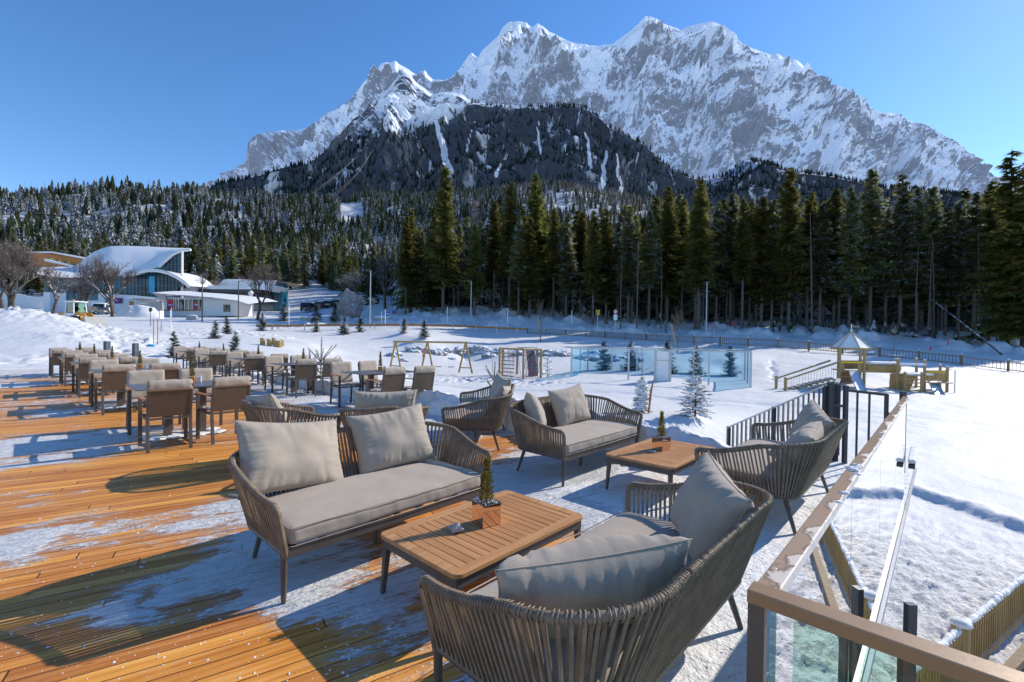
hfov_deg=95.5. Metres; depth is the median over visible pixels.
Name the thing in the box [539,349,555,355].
boulder
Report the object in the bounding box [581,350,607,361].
boulder
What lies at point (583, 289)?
spruce tree
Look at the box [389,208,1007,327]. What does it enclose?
forest interior
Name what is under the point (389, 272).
spruce tree
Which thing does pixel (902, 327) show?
undergrowth
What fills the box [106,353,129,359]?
dining chair
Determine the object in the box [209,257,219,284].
spruce tree
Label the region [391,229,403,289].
spruce tree
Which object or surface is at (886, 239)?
spruce tree
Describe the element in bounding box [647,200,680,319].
spruce tree
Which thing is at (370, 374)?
dining table
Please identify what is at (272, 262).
spruce tree
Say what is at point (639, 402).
snowy spruce
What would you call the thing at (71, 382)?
dining table
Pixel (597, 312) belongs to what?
road sign
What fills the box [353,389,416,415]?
scatter cushion
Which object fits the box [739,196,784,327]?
spruce tree
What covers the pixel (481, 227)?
spruce tree
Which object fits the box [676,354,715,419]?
snowy spruce
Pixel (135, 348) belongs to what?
bollard light
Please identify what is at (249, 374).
dining table
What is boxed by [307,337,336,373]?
pine sapling
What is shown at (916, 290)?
thin tree
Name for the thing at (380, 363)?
table decoration
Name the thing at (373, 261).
spruce tree
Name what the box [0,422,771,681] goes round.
ice crumbs
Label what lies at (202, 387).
dining table
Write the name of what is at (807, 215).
spruce tree
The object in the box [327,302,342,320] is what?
young spruce
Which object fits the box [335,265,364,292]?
bare tree
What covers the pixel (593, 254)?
spruce tree
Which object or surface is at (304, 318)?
concrete block
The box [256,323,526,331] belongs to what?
guard rail
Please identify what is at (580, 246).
spruce tree
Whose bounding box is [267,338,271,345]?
log stump
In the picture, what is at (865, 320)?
thin tree
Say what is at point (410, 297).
spruce tree
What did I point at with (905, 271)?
spruce tree
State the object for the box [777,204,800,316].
spruce tree
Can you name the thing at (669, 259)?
spruce tree
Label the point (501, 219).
spruce tree
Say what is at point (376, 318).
concrete block
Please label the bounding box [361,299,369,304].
parked car
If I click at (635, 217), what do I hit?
spruce tree
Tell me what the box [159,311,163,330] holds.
snowy sign back
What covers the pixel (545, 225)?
spruce tree
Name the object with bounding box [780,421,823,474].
scatter cushion
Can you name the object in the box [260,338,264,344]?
log stump
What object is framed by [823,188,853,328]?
spruce tree
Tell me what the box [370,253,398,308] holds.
bare tree
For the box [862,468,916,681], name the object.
deck edge
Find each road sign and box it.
[596,310,599,334]
[613,309,617,323]
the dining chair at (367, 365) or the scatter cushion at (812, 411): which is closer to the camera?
the scatter cushion at (812, 411)
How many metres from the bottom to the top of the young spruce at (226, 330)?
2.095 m
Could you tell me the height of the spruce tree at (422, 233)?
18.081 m
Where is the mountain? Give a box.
[195,16,1023,194]
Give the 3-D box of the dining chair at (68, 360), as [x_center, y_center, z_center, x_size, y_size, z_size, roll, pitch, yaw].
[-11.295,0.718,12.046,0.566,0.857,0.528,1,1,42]
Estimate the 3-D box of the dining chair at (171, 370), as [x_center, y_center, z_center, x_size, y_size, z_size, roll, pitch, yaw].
[-6.469,0.820,8.616,0.528,0.857,0.566,0,1,-45]
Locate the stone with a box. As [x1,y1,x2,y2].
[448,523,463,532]
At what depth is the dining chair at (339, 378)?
9.35 m
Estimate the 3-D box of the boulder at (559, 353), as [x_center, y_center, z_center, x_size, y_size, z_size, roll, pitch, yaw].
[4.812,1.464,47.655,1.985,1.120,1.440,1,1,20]
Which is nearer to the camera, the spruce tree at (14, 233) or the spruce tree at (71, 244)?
the spruce tree at (71, 244)
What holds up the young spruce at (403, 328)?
on the ground
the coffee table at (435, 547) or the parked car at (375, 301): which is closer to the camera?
the coffee table at (435, 547)
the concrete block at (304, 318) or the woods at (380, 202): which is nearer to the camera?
the concrete block at (304, 318)
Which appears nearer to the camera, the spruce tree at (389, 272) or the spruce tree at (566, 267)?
the spruce tree at (566, 267)
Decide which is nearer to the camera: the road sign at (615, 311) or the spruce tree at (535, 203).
the road sign at (615, 311)
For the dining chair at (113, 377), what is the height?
0.857 m
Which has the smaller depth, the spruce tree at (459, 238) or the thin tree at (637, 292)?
the thin tree at (637, 292)
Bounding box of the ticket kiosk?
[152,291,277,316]
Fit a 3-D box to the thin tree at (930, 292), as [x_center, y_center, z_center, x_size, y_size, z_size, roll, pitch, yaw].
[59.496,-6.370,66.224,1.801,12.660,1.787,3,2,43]
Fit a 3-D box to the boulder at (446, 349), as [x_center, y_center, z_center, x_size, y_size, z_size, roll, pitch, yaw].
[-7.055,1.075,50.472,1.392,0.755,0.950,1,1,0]
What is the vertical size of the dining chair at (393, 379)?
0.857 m
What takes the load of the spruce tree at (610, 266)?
on the ground
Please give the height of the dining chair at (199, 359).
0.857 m
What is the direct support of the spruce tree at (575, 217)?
on the ground
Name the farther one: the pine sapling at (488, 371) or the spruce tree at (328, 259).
the spruce tree at (328, 259)
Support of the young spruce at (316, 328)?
on the ground
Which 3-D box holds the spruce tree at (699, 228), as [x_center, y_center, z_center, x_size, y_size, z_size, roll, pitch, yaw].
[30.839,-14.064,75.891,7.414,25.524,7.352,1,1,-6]
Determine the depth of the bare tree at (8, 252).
64.17 m
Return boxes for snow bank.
[187,362,729,468]
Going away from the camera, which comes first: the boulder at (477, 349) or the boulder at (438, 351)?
the boulder at (438, 351)
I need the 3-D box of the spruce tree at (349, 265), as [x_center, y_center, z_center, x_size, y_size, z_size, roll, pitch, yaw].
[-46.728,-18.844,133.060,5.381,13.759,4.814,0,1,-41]
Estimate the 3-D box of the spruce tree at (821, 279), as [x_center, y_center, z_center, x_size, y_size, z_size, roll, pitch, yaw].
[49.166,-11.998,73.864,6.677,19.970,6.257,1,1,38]
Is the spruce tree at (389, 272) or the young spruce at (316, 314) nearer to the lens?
the young spruce at (316, 314)
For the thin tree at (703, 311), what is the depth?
78.77 m
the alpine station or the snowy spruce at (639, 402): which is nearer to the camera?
the snowy spruce at (639, 402)
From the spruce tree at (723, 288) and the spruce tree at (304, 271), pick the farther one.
the spruce tree at (304, 271)
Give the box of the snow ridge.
[891,572,1023,681]
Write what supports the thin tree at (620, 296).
on the ground
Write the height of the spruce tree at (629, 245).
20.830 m
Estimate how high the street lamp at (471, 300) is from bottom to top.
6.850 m
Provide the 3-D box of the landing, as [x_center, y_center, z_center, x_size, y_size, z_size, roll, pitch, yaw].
[3.631,1.448,5.058,1.062,0.050,1.648,1,1,43]
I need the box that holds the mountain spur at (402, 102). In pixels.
[209,74,1021,224]
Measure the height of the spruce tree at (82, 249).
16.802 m
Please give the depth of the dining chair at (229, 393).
6.04 m
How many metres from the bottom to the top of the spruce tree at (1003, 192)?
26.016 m
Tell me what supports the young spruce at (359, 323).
on the ground
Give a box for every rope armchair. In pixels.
[240,399,341,434]
[338,405,428,473]
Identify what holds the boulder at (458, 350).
on the ground
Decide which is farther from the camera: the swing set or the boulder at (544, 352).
the boulder at (544, 352)
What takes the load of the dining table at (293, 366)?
on the deck
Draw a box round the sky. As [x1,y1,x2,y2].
[0,0,1023,192]
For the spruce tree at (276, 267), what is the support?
on the ground
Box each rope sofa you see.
[227,421,492,604]
[417,480,773,681]
[441,384,514,450]
[508,394,642,486]
[694,417,848,534]
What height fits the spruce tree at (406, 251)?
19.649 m
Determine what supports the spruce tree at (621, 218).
on the ground
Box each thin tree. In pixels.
[618,263,624,328]
[634,241,642,328]
[658,254,665,328]
[701,295,707,325]
[722,249,730,324]
[752,237,757,326]
[781,293,785,326]
[807,217,817,333]
[864,282,872,326]
[911,247,924,328]
[922,252,937,336]
[929,237,938,336]
[935,240,939,330]
[974,234,986,324]
[980,256,985,329]
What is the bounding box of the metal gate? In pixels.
[827,382,906,472]
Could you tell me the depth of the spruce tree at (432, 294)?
93.50 m
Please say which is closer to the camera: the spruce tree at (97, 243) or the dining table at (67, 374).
the dining table at (67, 374)
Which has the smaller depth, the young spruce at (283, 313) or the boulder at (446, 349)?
the boulder at (446, 349)
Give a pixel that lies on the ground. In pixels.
(960, 553)
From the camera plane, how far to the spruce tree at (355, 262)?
130.87 m
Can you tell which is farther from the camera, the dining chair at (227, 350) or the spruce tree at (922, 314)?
the spruce tree at (922, 314)
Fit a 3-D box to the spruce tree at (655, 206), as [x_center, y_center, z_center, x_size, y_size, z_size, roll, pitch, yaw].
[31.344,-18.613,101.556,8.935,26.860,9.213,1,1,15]
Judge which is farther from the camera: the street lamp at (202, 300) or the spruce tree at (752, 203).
the spruce tree at (752, 203)
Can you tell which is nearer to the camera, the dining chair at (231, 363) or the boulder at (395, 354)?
the dining chair at (231, 363)
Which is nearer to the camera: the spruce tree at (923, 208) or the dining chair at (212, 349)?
the dining chair at (212, 349)
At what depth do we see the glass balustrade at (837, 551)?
1.65 m
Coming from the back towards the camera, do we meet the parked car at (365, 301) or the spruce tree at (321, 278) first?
the spruce tree at (321, 278)
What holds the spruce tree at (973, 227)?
on the ground
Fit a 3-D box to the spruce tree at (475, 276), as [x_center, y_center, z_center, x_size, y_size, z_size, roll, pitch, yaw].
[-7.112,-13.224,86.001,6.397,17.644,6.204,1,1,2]
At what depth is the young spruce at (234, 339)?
25.53 m
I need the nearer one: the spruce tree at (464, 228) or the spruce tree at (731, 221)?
the spruce tree at (731, 221)
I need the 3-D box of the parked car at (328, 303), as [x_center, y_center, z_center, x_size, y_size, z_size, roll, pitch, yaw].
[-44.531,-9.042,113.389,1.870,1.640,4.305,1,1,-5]
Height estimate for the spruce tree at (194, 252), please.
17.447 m
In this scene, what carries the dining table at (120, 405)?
on the deck
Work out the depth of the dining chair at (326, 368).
10.77 m
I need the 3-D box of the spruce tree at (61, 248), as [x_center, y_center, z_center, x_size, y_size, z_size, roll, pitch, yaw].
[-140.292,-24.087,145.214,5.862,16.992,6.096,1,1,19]
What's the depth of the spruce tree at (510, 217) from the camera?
87.32 m
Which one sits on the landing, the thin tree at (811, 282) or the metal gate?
the metal gate
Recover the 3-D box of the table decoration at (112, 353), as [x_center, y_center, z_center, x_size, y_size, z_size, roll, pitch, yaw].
[-9.463,0.299,11.052,0.100,0.361,0.163,1,1,44]
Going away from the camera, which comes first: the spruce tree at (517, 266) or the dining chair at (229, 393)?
the dining chair at (229, 393)
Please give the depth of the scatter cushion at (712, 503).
2.11 m
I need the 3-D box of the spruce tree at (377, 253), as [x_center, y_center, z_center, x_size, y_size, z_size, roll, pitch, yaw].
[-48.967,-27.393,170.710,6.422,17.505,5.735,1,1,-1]
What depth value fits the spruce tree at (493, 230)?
89.48 m
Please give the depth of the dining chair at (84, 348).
15.53 m
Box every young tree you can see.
[536,299,547,337]
[671,309,685,347]
[885,322,905,361]
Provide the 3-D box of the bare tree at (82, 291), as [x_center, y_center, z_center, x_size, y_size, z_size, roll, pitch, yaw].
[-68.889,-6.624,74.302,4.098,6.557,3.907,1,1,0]
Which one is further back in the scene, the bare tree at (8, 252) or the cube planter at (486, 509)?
the bare tree at (8, 252)
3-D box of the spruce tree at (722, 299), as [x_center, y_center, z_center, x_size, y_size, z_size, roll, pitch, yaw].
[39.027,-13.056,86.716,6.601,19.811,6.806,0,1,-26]
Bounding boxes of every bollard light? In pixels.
[103,341,110,350]
[132,343,138,356]
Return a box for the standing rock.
[336,288,363,318]
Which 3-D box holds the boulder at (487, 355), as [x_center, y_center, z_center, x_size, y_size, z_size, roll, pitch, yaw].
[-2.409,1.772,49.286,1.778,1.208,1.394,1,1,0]
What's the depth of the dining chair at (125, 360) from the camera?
10.32 m
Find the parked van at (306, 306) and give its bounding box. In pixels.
[300,302,314,311]
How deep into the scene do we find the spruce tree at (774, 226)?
75.34 m
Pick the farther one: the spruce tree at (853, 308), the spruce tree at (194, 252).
the spruce tree at (194, 252)
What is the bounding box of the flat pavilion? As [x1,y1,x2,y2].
[183,279,298,310]
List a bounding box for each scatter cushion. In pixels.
[233,419,343,499]
[246,393,289,422]
[346,402,435,473]
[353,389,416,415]
[485,386,510,414]
[488,373,510,398]
[495,534,691,639]
[524,392,546,429]
[548,383,590,425]
[670,450,753,560]
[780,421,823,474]
[789,399,835,436]
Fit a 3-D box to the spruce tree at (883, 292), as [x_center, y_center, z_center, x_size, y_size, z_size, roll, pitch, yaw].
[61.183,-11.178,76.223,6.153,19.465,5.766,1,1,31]
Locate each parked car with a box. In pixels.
[88,306,109,314]
[314,301,328,307]
[324,300,332,306]
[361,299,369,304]
[367,298,379,303]
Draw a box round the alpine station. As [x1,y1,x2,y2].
[0,246,212,312]
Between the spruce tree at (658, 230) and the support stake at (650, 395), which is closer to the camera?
the support stake at (650, 395)
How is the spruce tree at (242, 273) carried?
on the ground
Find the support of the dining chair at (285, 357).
on the deck
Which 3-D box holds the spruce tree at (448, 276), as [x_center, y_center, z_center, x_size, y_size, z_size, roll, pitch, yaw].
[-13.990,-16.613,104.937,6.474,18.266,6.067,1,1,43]
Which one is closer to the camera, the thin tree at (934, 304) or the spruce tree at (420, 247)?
the thin tree at (934, 304)
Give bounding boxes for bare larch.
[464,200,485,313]
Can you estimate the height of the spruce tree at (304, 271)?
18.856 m
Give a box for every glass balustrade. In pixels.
[746,581,1023,681]
[758,396,917,681]
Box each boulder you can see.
[386,351,402,356]
[405,346,422,352]
[421,348,434,353]
[434,348,447,355]
[443,347,452,352]
[452,346,466,355]
[469,345,489,354]
[481,352,495,358]
[490,348,507,353]
[511,350,525,355]
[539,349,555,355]
[552,350,566,355]
[573,354,590,360]
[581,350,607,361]
[606,354,625,361]
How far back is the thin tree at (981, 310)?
67.27 m
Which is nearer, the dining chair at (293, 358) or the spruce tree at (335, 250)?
the dining chair at (293, 358)
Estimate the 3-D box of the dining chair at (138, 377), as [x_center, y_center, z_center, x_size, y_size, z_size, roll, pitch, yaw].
[-5.250,0.858,6.715,0.528,0.857,0.566,0,1,-45]
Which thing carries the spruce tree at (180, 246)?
on the ground
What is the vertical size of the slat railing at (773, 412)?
1.976 m
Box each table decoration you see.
[110,346,117,358]
[137,350,146,368]
[188,356,201,382]
[378,351,385,370]
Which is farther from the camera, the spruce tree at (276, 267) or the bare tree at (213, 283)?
the spruce tree at (276, 267)
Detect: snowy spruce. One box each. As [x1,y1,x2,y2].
[631,366,651,412]
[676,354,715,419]
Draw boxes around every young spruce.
[162,331,180,357]
[205,320,221,338]
[220,316,233,333]
[227,331,242,351]
[255,312,271,330]
[277,302,288,320]
[308,301,321,321]
[311,318,320,331]
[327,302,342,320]
[337,315,350,334]
[351,314,366,331]
[398,318,407,332]
[418,320,429,338]
[594,341,614,370]
[618,341,641,370]
[664,341,680,373]
[686,345,705,374]
[719,346,742,376]
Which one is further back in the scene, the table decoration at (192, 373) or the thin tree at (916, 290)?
the thin tree at (916, 290)
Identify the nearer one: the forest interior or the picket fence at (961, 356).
the picket fence at (961, 356)
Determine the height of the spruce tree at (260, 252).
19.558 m
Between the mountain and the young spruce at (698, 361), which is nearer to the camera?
the young spruce at (698, 361)
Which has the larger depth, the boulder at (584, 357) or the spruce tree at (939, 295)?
the spruce tree at (939, 295)
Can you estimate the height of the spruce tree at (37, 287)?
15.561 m
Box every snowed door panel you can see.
[656,351,668,359]
[656,361,668,380]
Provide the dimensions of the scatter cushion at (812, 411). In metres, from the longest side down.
0.603 x 0.445 x 0.211 m
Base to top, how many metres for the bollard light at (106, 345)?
1.889 m
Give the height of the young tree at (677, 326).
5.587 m
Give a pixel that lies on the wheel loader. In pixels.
(76, 309)
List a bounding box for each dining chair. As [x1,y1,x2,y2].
[48,348,71,374]
[50,349,72,377]
[59,350,84,382]
[61,352,88,386]
[71,354,100,391]
[75,347,92,349]
[75,357,106,397]
[82,349,101,353]
[88,359,125,406]
[90,350,109,353]
[94,364,135,414]
[97,352,118,384]
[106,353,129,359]
[112,356,143,393]
[125,369,172,434]
[133,358,159,367]
[138,379,193,453]
[143,363,179,407]
[173,346,186,362]
[178,368,222,429]
[183,348,201,368]
[194,346,206,367]
[194,349,208,367]
[195,376,250,444]
[202,347,220,369]
[204,350,225,376]
[215,349,229,374]
[225,352,244,376]
[228,350,248,375]
[238,354,263,384]
[247,351,263,380]
[263,353,288,384]
[264,356,290,391]
[286,359,316,397]
[290,355,317,390]
[312,358,342,394]
[329,361,363,407]
[358,360,381,390]
[365,367,405,391]
[404,365,435,391]
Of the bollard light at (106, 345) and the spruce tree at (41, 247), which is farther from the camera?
the spruce tree at (41, 247)
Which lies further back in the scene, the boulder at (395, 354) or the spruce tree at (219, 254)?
the spruce tree at (219, 254)
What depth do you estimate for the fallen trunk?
56.59 m
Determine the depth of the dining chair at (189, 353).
16.59 m
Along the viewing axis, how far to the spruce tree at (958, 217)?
67.50 m
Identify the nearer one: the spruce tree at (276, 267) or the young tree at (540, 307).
the young tree at (540, 307)
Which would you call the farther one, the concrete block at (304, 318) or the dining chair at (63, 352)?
the concrete block at (304, 318)
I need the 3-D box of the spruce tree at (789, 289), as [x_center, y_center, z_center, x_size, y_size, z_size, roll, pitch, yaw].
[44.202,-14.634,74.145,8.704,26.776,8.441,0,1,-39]
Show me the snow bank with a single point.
(436, 401)
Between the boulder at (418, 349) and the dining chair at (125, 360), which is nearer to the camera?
the dining chair at (125, 360)
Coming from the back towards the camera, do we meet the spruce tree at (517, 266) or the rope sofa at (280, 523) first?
the spruce tree at (517, 266)
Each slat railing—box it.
[726,384,827,446]
[833,378,840,460]
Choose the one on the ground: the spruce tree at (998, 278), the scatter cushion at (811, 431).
the spruce tree at (998, 278)
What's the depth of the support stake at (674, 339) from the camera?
50.00 m
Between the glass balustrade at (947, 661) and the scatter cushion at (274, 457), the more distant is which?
the scatter cushion at (274, 457)
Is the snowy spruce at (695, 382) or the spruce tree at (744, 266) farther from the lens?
the spruce tree at (744, 266)
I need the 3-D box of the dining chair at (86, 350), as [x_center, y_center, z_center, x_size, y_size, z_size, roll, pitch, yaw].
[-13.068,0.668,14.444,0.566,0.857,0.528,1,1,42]
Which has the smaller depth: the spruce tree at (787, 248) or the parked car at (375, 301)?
the spruce tree at (787, 248)
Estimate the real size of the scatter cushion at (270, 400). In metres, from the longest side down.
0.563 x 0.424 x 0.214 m
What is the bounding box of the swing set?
[390,340,472,373]
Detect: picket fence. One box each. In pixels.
[527,327,1023,371]
[916,582,1023,681]
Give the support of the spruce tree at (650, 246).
on the ground
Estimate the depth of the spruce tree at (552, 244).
85.55 m
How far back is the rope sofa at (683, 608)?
1.50 m
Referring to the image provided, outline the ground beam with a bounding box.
[1003,643,1023,670]
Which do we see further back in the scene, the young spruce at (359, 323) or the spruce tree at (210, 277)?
the spruce tree at (210, 277)
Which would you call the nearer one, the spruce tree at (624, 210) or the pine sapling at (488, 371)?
the pine sapling at (488, 371)
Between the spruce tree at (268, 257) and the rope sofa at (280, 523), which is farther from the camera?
the spruce tree at (268, 257)
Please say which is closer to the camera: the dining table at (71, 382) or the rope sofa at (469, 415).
the rope sofa at (469, 415)
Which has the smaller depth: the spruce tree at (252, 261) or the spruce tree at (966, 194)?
the spruce tree at (966, 194)
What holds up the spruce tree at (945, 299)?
on the ground
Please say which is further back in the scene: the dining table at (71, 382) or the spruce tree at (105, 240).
the spruce tree at (105, 240)
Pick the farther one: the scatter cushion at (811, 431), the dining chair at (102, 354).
the dining chair at (102, 354)
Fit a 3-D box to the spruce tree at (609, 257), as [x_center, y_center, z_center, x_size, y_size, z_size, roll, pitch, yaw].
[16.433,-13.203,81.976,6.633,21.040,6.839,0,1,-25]
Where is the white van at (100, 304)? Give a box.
[92,303,109,313]
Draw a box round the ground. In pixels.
[0,185,1023,681]
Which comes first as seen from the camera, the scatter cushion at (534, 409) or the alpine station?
the scatter cushion at (534, 409)
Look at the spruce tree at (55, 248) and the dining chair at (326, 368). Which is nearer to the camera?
the dining chair at (326, 368)
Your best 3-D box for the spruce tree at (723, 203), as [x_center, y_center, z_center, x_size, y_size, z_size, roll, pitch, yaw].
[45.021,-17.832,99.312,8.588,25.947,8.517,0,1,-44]
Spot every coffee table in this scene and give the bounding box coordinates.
[380,490,582,593]
[605,438,714,506]
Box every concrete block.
[186,315,197,319]
[300,316,311,319]
[373,316,391,320]
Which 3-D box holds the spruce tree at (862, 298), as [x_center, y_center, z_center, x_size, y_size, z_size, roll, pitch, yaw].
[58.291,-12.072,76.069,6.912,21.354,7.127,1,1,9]
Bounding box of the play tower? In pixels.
[775,324,955,394]
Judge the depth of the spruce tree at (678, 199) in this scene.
96.39 m
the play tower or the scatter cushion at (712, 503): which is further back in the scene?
the play tower
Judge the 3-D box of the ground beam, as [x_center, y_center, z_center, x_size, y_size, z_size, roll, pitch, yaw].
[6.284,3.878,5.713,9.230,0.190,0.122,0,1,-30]
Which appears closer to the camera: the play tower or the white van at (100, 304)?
the play tower
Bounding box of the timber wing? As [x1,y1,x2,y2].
[27,251,84,270]
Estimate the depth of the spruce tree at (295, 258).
166.36 m
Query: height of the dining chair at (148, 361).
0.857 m
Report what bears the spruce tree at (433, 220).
on the ground
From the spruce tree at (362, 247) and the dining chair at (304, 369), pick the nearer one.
the dining chair at (304, 369)
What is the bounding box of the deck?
[0,364,904,681]
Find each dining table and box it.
[48,353,75,375]
[58,357,85,383]
[70,362,116,393]
[89,367,148,409]
[125,380,225,441]
[197,354,237,375]
[229,358,274,383]
[269,362,322,393]
[342,370,413,407]
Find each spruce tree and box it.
[1,255,14,291]
[7,225,19,252]
[18,255,35,294]
[21,244,31,286]
[29,243,43,291]
[35,240,43,250]
[40,232,50,250]
[51,240,57,251]
[57,238,67,277]
[66,233,77,254]
[77,240,86,277]
[88,232,103,254]
[100,235,109,247]
[123,236,128,245]
[174,236,188,296]
[186,236,199,273]
[194,239,217,279]
[194,247,200,272]
[197,234,205,264]
[205,259,215,287]
[209,236,225,273]
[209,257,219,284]
[219,232,238,278]
[221,230,226,261]
[232,243,247,278]
[239,259,248,279]
[244,234,259,279]
[252,233,272,279]
[262,245,271,273]
[268,252,277,279]
[270,255,280,279]
[280,239,290,281]
[290,240,302,283]
[294,234,314,288]
[311,239,315,250]
[315,247,328,286]
[324,243,332,278]
[326,235,341,282]
[335,235,350,295]
[339,253,352,294]
[349,252,362,294]
[358,241,365,256]
[361,234,381,298]
[375,242,390,294]
[375,243,380,263]
[384,243,396,295]
[386,209,429,311]
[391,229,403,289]
[393,214,420,313]
[410,231,428,309]
[418,166,464,312]
[419,229,447,310]
[420,231,426,306]
[422,207,440,291]
[445,228,452,305]
[448,236,465,307]
[455,223,466,307]
[458,224,488,315]
[460,216,469,306]
[478,220,483,303]
[480,199,505,310]
[482,245,502,307]
[492,181,519,306]
[495,213,507,302]
[503,206,545,314]
[503,218,533,315]
[513,215,543,317]
[524,173,551,313]
[538,205,556,309]
[540,206,564,316]
[550,213,580,316]
[556,221,575,312]
[568,211,586,308]
[571,209,588,316]
[572,212,588,308]
[576,208,609,324]
[594,208,622,323]
[597,209,605,241]
[609,220,626,312]
[610,206,650,321]
[610,213,624,315]
[610,222,625,319]
[618,205,627,223]
[619,205,645,323]
[634,210,663,325]
[637,216,646,318]
[639,224,654,318]
[645,186,686,322]
[647,194,661,223]
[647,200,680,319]
[647,222,662,321]
[673,179,728,329]
[673,194,685,239]
[673,196,692,322]
[673,205,718,328]
[685,243,713,328]
[704,203,736,320]
[712,221,737,315]
[714,191,748,325]
[719,198,730,315]
[721,196,744,320]
[726,198,762,328]
[737,205,768,326]
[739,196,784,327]
[744,200,757,325]
[753,199,794,327]
[761,167,818,329]
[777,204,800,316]
[792,218,810,325]
[796,192,818,317]
[796,201,826,328]
[797,204,845,326]
[803,197,844,327]
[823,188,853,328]
[825,185,874,328]
[826,225,854,327]
[842,168,905,329]
[842,213,859,323]
[851,207,890,326]
[859,206,877,323]
[866,207,900,321]
[872,174,927,331]
[877,218,894,321]
[890,187,947,332]
[890,215,913,326]
[902,214,932,330]
[906,210,932,329]
[914,186,948,328]
[923,206,968,335]
[927,201,942,326]
[932,224,962,330]
[936,199,982,338]
[949,192,989,338]
[951,187,973,331]
[954,150,1023,343]
[961,180,1006,340]
[962,218,986,331]
[977,211,1022,339]
[979,162,1023,347]
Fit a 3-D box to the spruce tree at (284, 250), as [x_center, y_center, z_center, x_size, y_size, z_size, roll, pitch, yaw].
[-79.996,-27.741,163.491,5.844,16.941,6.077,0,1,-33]
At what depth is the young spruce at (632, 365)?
38.26 m
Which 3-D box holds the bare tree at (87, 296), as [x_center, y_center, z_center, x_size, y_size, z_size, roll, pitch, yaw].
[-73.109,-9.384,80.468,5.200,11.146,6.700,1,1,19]
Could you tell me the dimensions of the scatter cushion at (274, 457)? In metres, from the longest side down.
0.723 x 0.485 x 0.206 m
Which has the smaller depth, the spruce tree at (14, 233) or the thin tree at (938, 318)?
the thin tree at (938, 318)
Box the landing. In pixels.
[812,455,913,508]
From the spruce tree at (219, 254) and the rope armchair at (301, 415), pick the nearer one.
the rope armchair at (301, 415)
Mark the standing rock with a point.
(350, 302)
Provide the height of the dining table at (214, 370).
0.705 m
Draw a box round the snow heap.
[115,305,165,316]
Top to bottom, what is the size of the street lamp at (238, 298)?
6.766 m
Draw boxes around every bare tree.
[0,236,22,278]
[0,243,45,308]
[30,259,84,313]
[64,256,108,312]
[66,280,94,300]
[73,246,137,316]
[196,271,225,298]
[236,261,287,319]
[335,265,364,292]
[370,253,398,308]
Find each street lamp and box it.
[200,274,204,321]
[238,281,244,320]
[366,270,370,327]
[470,281,471,314]
[705,282,708,330]
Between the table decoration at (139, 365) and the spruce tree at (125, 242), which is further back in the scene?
the spruce tree at (125, 242)
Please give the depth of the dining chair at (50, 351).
14.89 m
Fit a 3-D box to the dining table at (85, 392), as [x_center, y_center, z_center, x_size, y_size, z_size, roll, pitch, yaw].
[-9.424,0.837,10.812,0.840,0.705,1.198,1,1,43]
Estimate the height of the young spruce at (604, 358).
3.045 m
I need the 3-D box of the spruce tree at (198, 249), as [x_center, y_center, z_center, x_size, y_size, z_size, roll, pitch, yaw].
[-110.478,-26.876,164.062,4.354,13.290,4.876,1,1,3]
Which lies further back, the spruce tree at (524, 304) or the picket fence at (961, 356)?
the spruce tree at (524, 304)
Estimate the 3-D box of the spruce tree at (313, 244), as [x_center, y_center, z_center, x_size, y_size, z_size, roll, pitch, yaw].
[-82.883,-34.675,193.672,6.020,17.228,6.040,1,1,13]
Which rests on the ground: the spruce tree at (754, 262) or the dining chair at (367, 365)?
the spruce tree at (754, 262)
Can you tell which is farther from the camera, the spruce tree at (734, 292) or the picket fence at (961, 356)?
the spruce tree at (734, 292)
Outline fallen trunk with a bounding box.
[929,297,1002,354]
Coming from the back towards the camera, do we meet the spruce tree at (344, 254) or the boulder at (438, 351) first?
the spruce tree at (344, 254)
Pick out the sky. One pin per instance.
(146, 91)
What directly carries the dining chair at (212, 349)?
on the deck
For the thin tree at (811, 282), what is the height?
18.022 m
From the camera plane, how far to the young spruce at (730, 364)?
38.09 m
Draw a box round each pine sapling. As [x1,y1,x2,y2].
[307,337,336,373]
[485,361,505,385]
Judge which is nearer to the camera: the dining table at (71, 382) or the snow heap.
the dining table at (71, 382)
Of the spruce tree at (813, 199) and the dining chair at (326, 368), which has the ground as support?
the spruce tree at (813, 199)
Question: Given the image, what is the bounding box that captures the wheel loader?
[58,299,108,325]
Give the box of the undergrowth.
[477,297,984,342]
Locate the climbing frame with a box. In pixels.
[492,347,551,378]
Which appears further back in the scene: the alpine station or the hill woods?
the hill woods
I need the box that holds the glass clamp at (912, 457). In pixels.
[908,446,917,468]
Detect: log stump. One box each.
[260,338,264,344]
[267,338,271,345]
[277,340,281,347]
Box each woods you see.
[0,175,591,291]
[210,98,990,221]
[243,177,711,241]
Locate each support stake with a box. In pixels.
[648,379,653,413]
[671,324,677,353]
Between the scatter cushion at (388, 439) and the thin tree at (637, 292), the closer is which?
the scatter cushion at (388, 439)
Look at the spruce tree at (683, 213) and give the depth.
83.44 m
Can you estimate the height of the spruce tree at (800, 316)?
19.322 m
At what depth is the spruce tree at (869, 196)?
71.30 m
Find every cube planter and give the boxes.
[472,454,500,527]
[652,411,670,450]
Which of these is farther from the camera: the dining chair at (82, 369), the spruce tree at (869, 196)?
the spruce tree at (869, 196)
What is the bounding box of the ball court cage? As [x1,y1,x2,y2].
[570,346,751,387]
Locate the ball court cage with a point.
(662, 363)
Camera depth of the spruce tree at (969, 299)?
73.60 m

